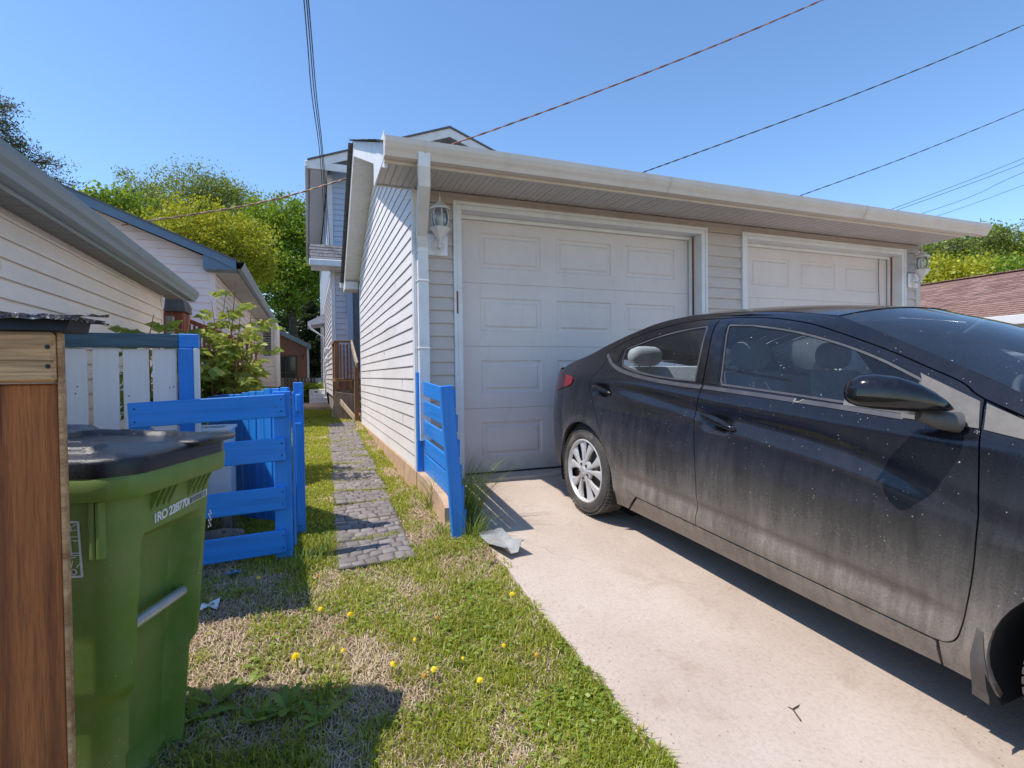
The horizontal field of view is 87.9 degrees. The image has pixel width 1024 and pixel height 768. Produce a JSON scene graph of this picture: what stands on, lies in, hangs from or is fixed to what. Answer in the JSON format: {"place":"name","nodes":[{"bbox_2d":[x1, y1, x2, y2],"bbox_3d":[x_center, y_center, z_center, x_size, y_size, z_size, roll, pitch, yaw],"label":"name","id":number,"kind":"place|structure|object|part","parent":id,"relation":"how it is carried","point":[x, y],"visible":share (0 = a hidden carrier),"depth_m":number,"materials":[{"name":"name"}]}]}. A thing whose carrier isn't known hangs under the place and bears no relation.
{"place":"outdoors","nodes":[
{"label":"outdoors","id":0,"kind":"place"},
{"bbox_2d":[163,309,257,390],"bbox_3d":[-4.299,-0.325,7.555,1.221,1.486,0.075,-1,1,-21],"label":"deck rail","id":1,"kind":"object","parent":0,"point":[197,324],"visible":0.19,"depth_m":7.55,"materials":[{"name":"red wood"}]},
{"bbox_2d":[327,421,416,575],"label":"path","id":2,"kind":"structure","parent":0,"point":[366,550],"depth_m":3.96,"materials":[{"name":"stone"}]},
{"bbox_2d":[148,400,680,767],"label":"ground","id":3,"kind":"structure","parent":0,"point":[316,672],"depth_m":2.15,"materials":[{"name":"green plant"}]},
{"bbox_2d":[0,88,90,189],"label":"pine tree","id":4,"kind":"object","parent":3,"relation":"on","point":[17,145],"visible":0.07,"depth_m":13.20,"materials":[{"name":"green plant"}]},
{"bbox_2d":[0,311,108,767],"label":"timber enclosure","id":5,"kind":"object","parent":3,"relation":"on","point":[37,712],"visible":1,"depth_m":0.97,"materials":[{"name":"brown wood"}]},
{"bbox_2d":[0,138,198,428],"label":"neighbour garage","id":6,"kind":"structure","parent":3,"relation":"on","point":[63,250],"depth_m":3.39,"materials":[{"name":"beige"}]},
{"bbox_2d":[24,333,200,431],"bbox_3d":[-2.862,0.365,2.971,1.973,1.314,0.090,-1,1,-21],"label":"board fence","id":7,"kind":"object","parent":3,"relation":"on","point":[106,382],"visible":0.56,"depth_m":3.17,"materials":[{"name":"wood"}]},
{"bbox_2d":[72,175,160,219],"bbox_3d":[-14.741,-3.505,19.968,3.264,8.370,2.688,-1,1,-21],"label":"bushy tree","id":8,"kind":"object","parent":3,"relation":"on","point":[119,199],"visible":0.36,"depth_m":19.49,"materials":[{"name":"green plant"}]},
{"bbox_2d":[98,165,186,232],"bbox_3d":[-17.716,-4.787,25.327,4.869,10.810,4.002,-1,1,-21],"label":"tall tree","id":9,"kind":"object","parent":3,"relation":"on","point":[153,190],"visible":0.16,"depth_m":25.01,"materials":[{"name":"green plant"}]},
{"bbox_2d":[67,424,235,767],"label":"wheeled bin","id":10,"kind":"object","parent":3,"relation":"on","point":[138,502],"visible":0.77,"depth_m":1.43,"materials":[{"name":"green plastic"}]},
{"bbox_2d":[108,308,225,425],"bbox_3d":[-2.577,0.185,3.882,0.841,1.558,0.763,-1,1,-21],"label":"leafy shrub","id":11,"kind":"object","parent":3,"relation":"on","point":[158,328],"visible":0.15,"depth_m":3.85,"materials":[{"name":"green plant"}]},
{"bbox_2d":[58,182,280,389],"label":"neighbour house","id":12,"kind":"structure","parent":3,"relation":"on","point":[203,270],"depth_m":8.27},
{"bbox_2d":[261,325,272,357],"bbox_3d":[-7.088,-1.237,15.376,0.310,0.940,0.050,-1,1,-21],"label":"window","id":13,"kind":"structure","parent":12,"relation":"in","point":[268,337],"depth_m":15.37,"materials":[{"name":"grey glass"}]},
{"bbox_2d":[121,0,822,225],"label":"overhead cable","id":14,"kind":"object","parent":12,"relation":"attached to","point":[522,119],"visible":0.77,"depth_m":8.63,"materials":[{"name":"black rubber"}]},
{"bbox_2d":[165,316,174,348],"bbox_3d":[-3.830,0.040,5.975,0.070,1.600,0.100,-1,1,-21],"label":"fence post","id":15,"kind":"object","parent":3,"relation":"on","point":[168,318],"visible":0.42,"depth_m":5.92,"materials":[{"name":"grey wood"}]},
{"bbox_2d":[163,298,191,392],"bbox_3d":[-4.437,-0.537,7.068,0.260,1.330,0.450,-1,1,-21],"label":"barbecue","id":16,"kind":"object","parent":3,"relation":"on","point":[178,309],"visible":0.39,"depth_m":6.88,"materials":[{"name":"red wood"}]},
{"bbox_2d":[151,424,236,527],"bbox_3d":[-2.122,0.654,3.460,0.575,0.740,0.325,-1,1,-21],"label":"planter box","id":17,"kind":"object","parent":3,"relation":"on","point":[222,480],"visible":0.21,"depth_m":3.42,"materials":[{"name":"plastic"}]},
{"bbox_2d":[121,184,292,291],"bbox_3d":[-10.441,-2.990,18.449,5.305,7.305,4.006,-1,1,-21],"label":"rounded tree","id":18,"kind":"object","parent":3,"relation":"on","point":[210,230],"visible":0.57,"depth_m":17.94,"materials":[{"name":"green plant"}]},
{"bbox_2d":[136,153,280,228],"bbox_3d":[-16.910,-5.941,29.775,8.106,12.970,5.857,-1,1,-21],"label":"tall tree","id":19,"kind":"object","parent":3,"relation":"on","point":[228,196],"visible":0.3,"depth_m":28.92,"materials":[{"name":"green plant"}]},
{"bbox_2d":[184,693,232,724],"bbox_3d":[-1.109,1.129,1.813,0.255,0.065,0.138,-2,1,-43],"label":"broadleaf weed","id":20,"kind":"object","parent":3,"relation":"on","point":[192,707],"visible":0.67,"depth_m":1.84,"materials":[{"name":"green plant"}]},
{"bbox_2d":[200,598,219,609],"bbox_3d":[-1.453,1.061,2.558,0.072,0.024,0.096,-1,1,-21],"label":"paper scrap","id":21,"kind":"object","parent":3,"relation":"on","point":[216,604],"visible":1,"depth_m":2.55,"materials":[{"name":"paper"}]},
{"bbox_2d":[127,391,296,564],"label":"board gate","id":22,"kind":"structure","parent":3,"relation":"on","point":[278,497],"depth_m":3.04,"materials":[{"name":"blue paint"}]},
{"bbox_2d":[186,678,246,727],"bbox_3d":[-1.052,1.114,1.891,0.180,0.080,0.187,-2,1,-44],"label":"broadleaf weed","id":23,"kind":"object","parent":3,"relation":"on","point":[221,692],"visible":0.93,"depth_m":1.90,"materials":[{"name":"green plant"}]},
{"bbox_2d":[204,528,243,539],"bbox_3d":[-1.793,0.956,3.295,0.241,0.125,0.134,-1,1,-21],"label":"log","id":24,"kind":"object","parent":3,"relation":"on","point":[221,533],"visible":0.39,"depth_m":3.26,"materials":[{"name":"grey wood"}]},
{"bbox_2d":[177,282,285,424],"bbox_3d":[-2.654,-0.025,4.981,1.069,1.901,1.049,-1,1,-21],"label":"leafy bush","id":25,"kind":"object","parent":3,"relation":"on","point":[228,355],"visible":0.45,"depth_m":4.83,"materials":[{"name":"green plant"}]},
{"bbox_2d":[227,569,240,574],"bbox_3d":[-1.522,1.030,2.909,0.064,0.020,0.064,-1,1,-21],"label":"foil wrapper","id":26,"kind":"object","parent":3,"relation":"on","point":[232,572],"visible":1,"depth_m":2.91,"materials":[{"name":"blue plastic"}]},
{"bbox_2d":[230,669,267,686],"bbox_3d":[-1.006,1.127,2.025,0.138,0.036,0.113,-1,1,-21],"label":"broadleaf weed","id":27,"kind":"object","parent":3,"relation":"on","point":[253,677],"visible":0.91,"depth_m":2.04,"materials":[{"name":"green plant"}]},
{"bbox_2d":[231,697,278,723],"bbox_3d":[-0.878,1.135,1.823,0.160,0.058,0.128,0,1,42],"label":"broadleaf weed","id":28,"kind":"object","parent":3,"relation":"on","point":[247,711],"visible":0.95,"depth_m":1.84,"materials":[{"name":"green plant"}]},
{"bbox_2d":[208,382,305,534],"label":"picket gate","id":29,"kind":"structure","parent":3,"relation":"on","point":[254,476],"depth_m":3.69,"materials":[{"name":"blue paint"}]},
{"bbox_2d":[225,187,319,337],"bbox_3d":[-11.643,-4.864,27.534,7.412,10.754,6.076,-1,1,-21],"label":"tree","id":30,"kind":"object","parent":3,"relation":"on","point":[289,297],"visible":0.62,"depth_m":26.63,"materials":[{"name":"green plant"}]},
{"bbox_2d":[256,681,322,716],"bbox_3d":[-0.801,1.135,1.907,0.148,0.048,0.204,0,1,22],"label":"broadleaf weed","id":31,"kind":"object","parent":3,"relation":"on","point":[293,693],"visible":0.98,"depth_m":1.91,"materials":[{"name":"green plant"}]},
{"bbox_2d":[280,330,310,387],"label":"brick house","id":32,"kind":"structure","parent":3,"relation":"on","point":[294,363],"depth_m":22.13,"materials":[{"name":"red brick"}]},
{"bbox_2d":[280,356,296,387],"bbox_3d":[-9.390,-0.478,22.066,0.860,1.400,0.051,-1,1,-21],"label":"window","id":33,"kind":"structure","parent":32,"relation":"in","point":[288,364],"depth_m":22.07,"materials":[{"name":"black glass"}]},
{"bbox_2d":[291,652,300,667],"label":"dandelion","id":34,"kind":"object","parent":3,"relation":"on","point":[296,656],"visible":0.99,"depth_m":2.10,"materials":[{"name":"yellow plant"}]},
{"bbox_2d":[272,310,320,361],"bbox_3d":[-13.447,-2.957,33.139,6.591,6.788,5.660,-1,1,-21],"label":"leafy tree","id":35,"kind":"object","parent":3,"relation":"on","point":[281,319],"visible":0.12,"depth_m":32.26,"materials":[{"name":"green plant"}]},
{"bbox_2d":[279,377,315,399],"bbox_3d":[-7.896,0.160,18.931,1.740,0.900,0.100,-1,1,-21],"label":"picket fence","id":36,"kind":"object","parent":3,"relation":"on","point":[293,380],"visible":0.33,"depth_m":18.95,"materials":[{"name":"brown wood"}]},
{"bbox_2d":[275,541,322,572],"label":"tall grass","id":37,"kind":"structure","parent":3,"relation":"on","point":[305,562],"depth_m":3.05,"materials":[{"name":"green plant"}]},
{"bbox_2d":[294,300,321,383],"bbox_3d":[-8.618,-1.542,22.909,1.512,4.178,1.534,-1,1,-21],"label":"cedar tree","id":38,"kind":"object","parent":3,"relation":"on","point":[310,308],"visible":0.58,"depth_m":22.71,"materials":[{"name":"green plant"}]},
{"bbox_2d":[300,378,321,383],"bbox_3d":[-7.627,0.175,20.658,1.160,0.800,0.030,-1,1,-21],"label":"vinyl fence","id":39,"kind":"object","parent":3,"relation":"on","point":[319,379],"visible":0.18,"depth_m":20.65,"materials":[{"name":"grey plastic"}]},
{"bbox_2d":[291,405,338,425],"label":"grass","id":40,"kind":"structure","parent":3,"relation":"on","point":[315,414],"depth_m":10.97,"materials":[{"name":"green plant"}]},
{"bbox_2d":[303,382,328,402],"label":"garden plant","id":41,"kind":"object","parent":3,"relation":"on","point":[307,386],"visible":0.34,"depth_m":15.61,"materials":[{"name":"green plant"}]},
{"bbox_2d":[304,403,330,409],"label":"concrete slab","id":42,"kind":"structure","parent":3,"relation":"on","point":[317,406],"depth_m":12.68,"materials":[{"name":"grey concrete"}]},
{"bbox_2d":[309,389,327,402],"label":"concrete steps","id":43,"kind":"structure","parent":3,"relation":"on","point":[319,396],"depth_m":15.13,"materials":[{"name":"white concrete"}]},
{"bbox_2d":[298,699,343,729],"bbox_3d":[-0.676,1.139,1.859,0.150,0.054,0.153,-1,1,-37],"label":"broadleaf weed","id":44,"kind":"object","parent":3,"relation":"on","point":[312,709],"visible":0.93,"depth_m":1.85,"materials":[{"name":"green plant"}]},
{"bbox_2d":[302,529,350,555],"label":"tall grass","id":45,"kind":"structure","parent":3,"relation":"on","point":[325,543],"depth_m":3.25,"materials":[{"name":"green plant"}]},
{"bbox_2d":[331,340,360,421],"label":"porch steps","id":46,"kind":"structure","parent":3,"relation":"on","point":[345,405],"depth_m":10.21,"materials":[{"name":"brown wood"}]},
{"bbox_2d":[390,661,395,677],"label":"dandelion","id":47,"kind":"object","parent":3,"relation":"on","point":[393,663],"visible":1,"depth_m":2.07,"materials":[{"name":"yellow plant"}]},
{"bbox_2d":[305,126,495,413],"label":"two storey house","id":48,"kind":"structure","parent":3,"relation":"on","point":[338,318],"depth_m":12.29,"materials":[{"name":"white"}]},
{"bbox_2d":[303,0,325,246],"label":"overhead cable","id":49,"kind":"object","parent":48,"relation":"attached to","point":[313,105],"visible":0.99,"depth_m":7.10,"materials":[{"name":"black rubber"}]},
{"bbox_2d":[306,0,327,242],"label":"overhead cable","id":50,"kind":"object","parent":48,"relation":"attached to","point":[315,106],"visible":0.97,"depth_m":7.16,"materials":[{"name":"black rubber"}]},
{"bbox_2d":[308,0,329,244],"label":"overhead cable","id":51,"kind":"object","parent":48,"relation":"attached to","point":[317,107],"visible":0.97,"depth_m":7.17,"materials":[{"name":"black rubber"}]},
{"bbox_2d":[346,293,353,371],"bbox_3d":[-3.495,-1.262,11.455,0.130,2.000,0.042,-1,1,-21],"label":"door","id":52,"kind":"structure","parent":48,"relation":"in","point":[349,296],"depth_m":11.44,"materials":[{"name":"blue"}]},
{"bbox_2d":[353,289,360,371],"bbox_3d":[-3.115,-1.219,11.607,0.655,1.900,0.032,-1,1,-21],"label":"storm door","id":53,"kind":"structure","parent":48,"relation":"in","point":[356,309],"depth_m":11.50,"materials":[{"name":"white"}]},
{"bbox_2d":[150,484,676,767],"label":"clover","id":54,"kind":"object","parent":3,"relation":"on","point":[580,724],"visible":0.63,"depth_m":2.07,"materials":[{"name":"green plant"}]},
{"bbox_2d":[149,419,683,767],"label":"dry grass","id":55,"kind":"structure","parent":3,"relation":"on","point":[369,675],"depth_m":2.13,"materials":[{"name":"plant"}]},
{"bbox_2d":[422,673,426,686],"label":"dandelion","id":56,"kind":"object","parent":3,"relation":"on","point":[424,675],"visible":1,"depth_m":2.00,"materials":[{"name":"plant"}]},
{"bbox_2d":[408,474,441,508],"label":"tall grass","id":57,"kind":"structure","parent":3,"relation":"on","point":[430,498],"depth_m":3.97,"materials":[{"name":"plant"}]},
{"bbox_2d":[417,471,449,524],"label":"concrete kerb","id":58,"kind":"structure","parent":3,"relation":"on","point":[440,503],"depth_m":3.87,"materials":[{"name":"beige concrete"}]},
{"bbox_2d":[431,666,435,681],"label":"dandelion","id":59,"kind":"object","parent":3,"relation":"on","point":[433,668],"visible":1,"depth_m":2.05,"materials":[{"name":"yellow plant"}]},
{"bbox_2d":[429,518,450,535],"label":"tall grass","id":60,"kind":"structure","parent":3,"relation":"on","point":[442,527],"depth_m":3.49,"materials":[{"name":"green plant"}]},
{"bbox_2d":[416,372,465,539],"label":"slatted gate","id":61,"kind":"structure","parent":3,"relation":"on","point":[445,415],"depth_m":3.39,"materials":[{"name":"blue paint"}]},
{"bbox_2d":[462,463,490,504],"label":"tall grass","id":62,"kind":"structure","parent":3,"relation":"on","point":[472,480],"depth_m":4.04,"materials":[{"name":"green plant"}]},
{"bbox_2d":[477,677,482,691],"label":"dandelion","id":63,"kind":"object","parent":3,"relation":"on","point":[479,679],"visible":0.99,"depth_m":1.98,"materials":[{"name":"yellow plant"}]},
{"bbox_2d":[457,502,504,538],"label":"tall grass","id":64,"kind":"structure","parent":3,"relation":"on","point":[476,527],"depth_m":3.42,"materials":[{"name":"green plant"}]},
{"bbox_2d":[443,452,521,524],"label":"tall grass","id":65,"kind":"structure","parent":3,"relation":"on","point":[468,501],"depth_m":3.66,"materials":[{"name":"green plant"}]},
{"bbox_2d":[462,468,561,483],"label":"garage floor","id":66,"kind":"structure","parent":3,"relation":"on","point":[532,474],"depth_m":4.79,"materials":[{"name":"concrete"}]},
{"bbox_2d":[340,131,991,489],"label":"garage","id":67,"kind":"structure","parent":3,"relation":"on","point":[522,294],"depth_m":5.08,"materials":[{"name":"beige plastic"}]},
{"bbox_2d":[427,193,450,256],"bbox_3d":[-0.599,-1.326,4.397,0.180,0.491,0.206,-1,1,-21],"label":"wall lantern","id":68,"kind":"object","parent":67,"relation":"attached to","point":[438,242],"depth_m":4.39,"materials":[{"name":"white plastic"}]},
{"bbox_2d":[461,219,688,474],"bbox_3d":[0.701,-0.358,5.230,2.550,2.328,0.070,-1,1,-21],"label":"garage door","id":69,"kind":"structure","parent":67,"relation":"in","point":[538,301],"depth_m":5.02,"materials":[{"name":"white metal"}]},
{"bbox_2d":[748,247,886,343],"bbox_3d":[3.622,-0.413,6.351,2.462,2.328,0.070,-1,1,-21],"label":"garage door","id":70,"kind":"structure","parent":67,"relation":"in","point":[776,277],"depth_m":6.27,"materials":[{"name":"white metal"}]},
{"bbox_2d":[907,249,930,287],"bbox_3d":[5.048,-1.448,6.564,0.180,0.491,0.206,-1,1,-21],"label":"wall lantern","id":71,"kind":"object","parent":67,"relation":"attached to","point":[912,279],"depth_m":6.55,"materials":[{"name":"white metal"}]},
{"bbox_2d":[919,218,1023,265],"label":"hedge tree","id":72,"kind":"object","parent":3,"relation":"on","point":[1007,239],"visible":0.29,"depth_m":36.14,"materials":[{"name":"green plant"}]},
{"bbox_2d":[920,269,1023,354],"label":"brown roofed garage","id":73,"kind":"structure","parent":3,"relation":"on","point":[998,296],"depth_m":9.92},
{"bbox_2d":[921,247,1023,283],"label":"tree","id":74,"kind":"object","parent":3,"relation":"on","point":[944,269],"visible":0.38,"depth_m":25.42,"materials":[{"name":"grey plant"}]},
{"bbox_2d":[959,247,1023,274],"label":"hedge tree","id":75,"kind":"object","parent":3,"relation":"on","point":[1016,263],"visible":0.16,"depth_m":31.67,"materials":[{"name":"green plant"}]},
{"bbox_2d":[972,218,1023,271],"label":"hedge tree","id":76,"kind":"object","parent":3,"relation":"on","point":[1021,233],"visible":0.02,"depth_m":37.60,"materials":[{"name":"green plant"}]},
{"bbox_2d":[0,0,1023,332],"label":"sky","id":77,"kind":"structure","parent":0,"point":[104,84],"materials":[{"name":"blue"}]},
{"bbox_2d":[494,547,951,762],"bbox_3d":[0.558,1.034,2.919,1.121,0.282,3.168,-1,1,-21],"label":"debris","id":78,"kind":"object","parent":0,"point":[643,694],"visible":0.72,"depth_m":1.96,"materials":[{"name":"plant"}]},
{"bbox_2d":[465,476,1023,767],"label":"driveway","id":79,"kind":"structure","parent":0,"point":[739,668],"depth_m":2.16,"materials":[{"name":"concrete"}]},
{"bbox_2d":[464,505,523,553],"bbox_3d":[-0.169,0.938,3.504,0.168,0.082,0.948,-1,1,-22],"label":"metal flashing","id":80,"kind":"object","parent":79,"relation":"on","point":[496,534],"visible":0.64,"depth_m":3.31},
{"bbox_2d":[553,305,1023,709],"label":"sedan","id":81,"kind":"object","parent":79,"relation":"on","point":[862,465],"visible":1,"depth_m":2.27,"materials":[{"name":"black paint"}]},
{"bbox_3d":[0.904,0.144,3.326,0.374,1.101,1.110,-1,6,-24],"label":"rear door","id":82,"kind":"part","parent":81,"relation":"part of","materials":[{"name":"black paint"}]},
{"bbox_3d":[2.189,0.119,3.899,0.374,1.101,1.110,-1,6,-24],"label":"rear door","id":83,"kind":"part","parent":81,"relation":"part of","materials":[{"name":"black paint"}]},
{"bbox_3d":[1.329,0.247,2.385,0.375,1.106,1.457,-1,6,-24],"label":"front door","id":84,"kind":"part","parent":81,"relation":"part of","materials":[{"name":"black paint"}]},
{"bbox_3d":[2.608,0.221,2.954,0.375,1.106,1.457,-1,6,-24],"label":"front door","id":85,"kind":"part","parent":81,"relation":"part of","materials":[{"name":"black paint"}]},
{"bbox_2d":[789,704,800,720],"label":"twig","id":86,"kind":"object","parent":79,"relation":"on","point":[795,712],"visible":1,"depth_m":1.86,"materials":[{"name":"wood"}]},
{"bbox_2d":[643,25,1023,172],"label":"overhead cable","id":87,"kind":"object","parent":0,"point":[830,103],"visible":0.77,"depth_m":11.31,"materials":[{"name":"black rubber"}]},
{"bbox_2d":[800,109,1023,195],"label":"overhead cable","id":88,"kind":"object","parent":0,"point":[909,155],"visible":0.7,"depth_m":13.84,"materials":[{"name":"black rubber"}]},
{"bbox_2d":[893,158,1023,208],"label":"overhead cable","id":89,"kind":"object","parent":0,"point":[960,183],"visible":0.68,"depth_m":29.09,"materials":[{"name":"black rubber"}]},
{"bbox_2d":[898,163,1023,209],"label":"overhead cable","id":90,"kind":"object","parent":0,"point":[959,187],"visible":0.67,"depth_m":29.10,"materials":[{"name":"black rubber"}]},
{"bbox_2d":[922,172,1023,213],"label":"overhead cable","id":91,"kind":"object","parent":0,"point":[975,194],"visible":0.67,"depth_m":29.43,"materials":[{"name":"black rubber"}]},
{"bbox_2d":[924,221,1023,250],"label":"overhead cable","id":92,"kind":"object","parent":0,"point":[972,237],"visible":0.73,"depth_m":33.59,"materials":[{"name":"black rubber"}]},
{"bbox_2d":[928,226,1022,253],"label":"overhead cable","id":93,"kind":"object","parent":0,"point":[972,242],"visible":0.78,"depth_m":33.69,"materials":[{"name":"black rubber"}]},
{"bbox_2d":[938,185,1022,215],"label":"overhead cable","id":94,"kind":"object","parent":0,"point":[982,200],"visible":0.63,"depth_m":29.63,"materials":[{"name":"black rubber"}]}
]}

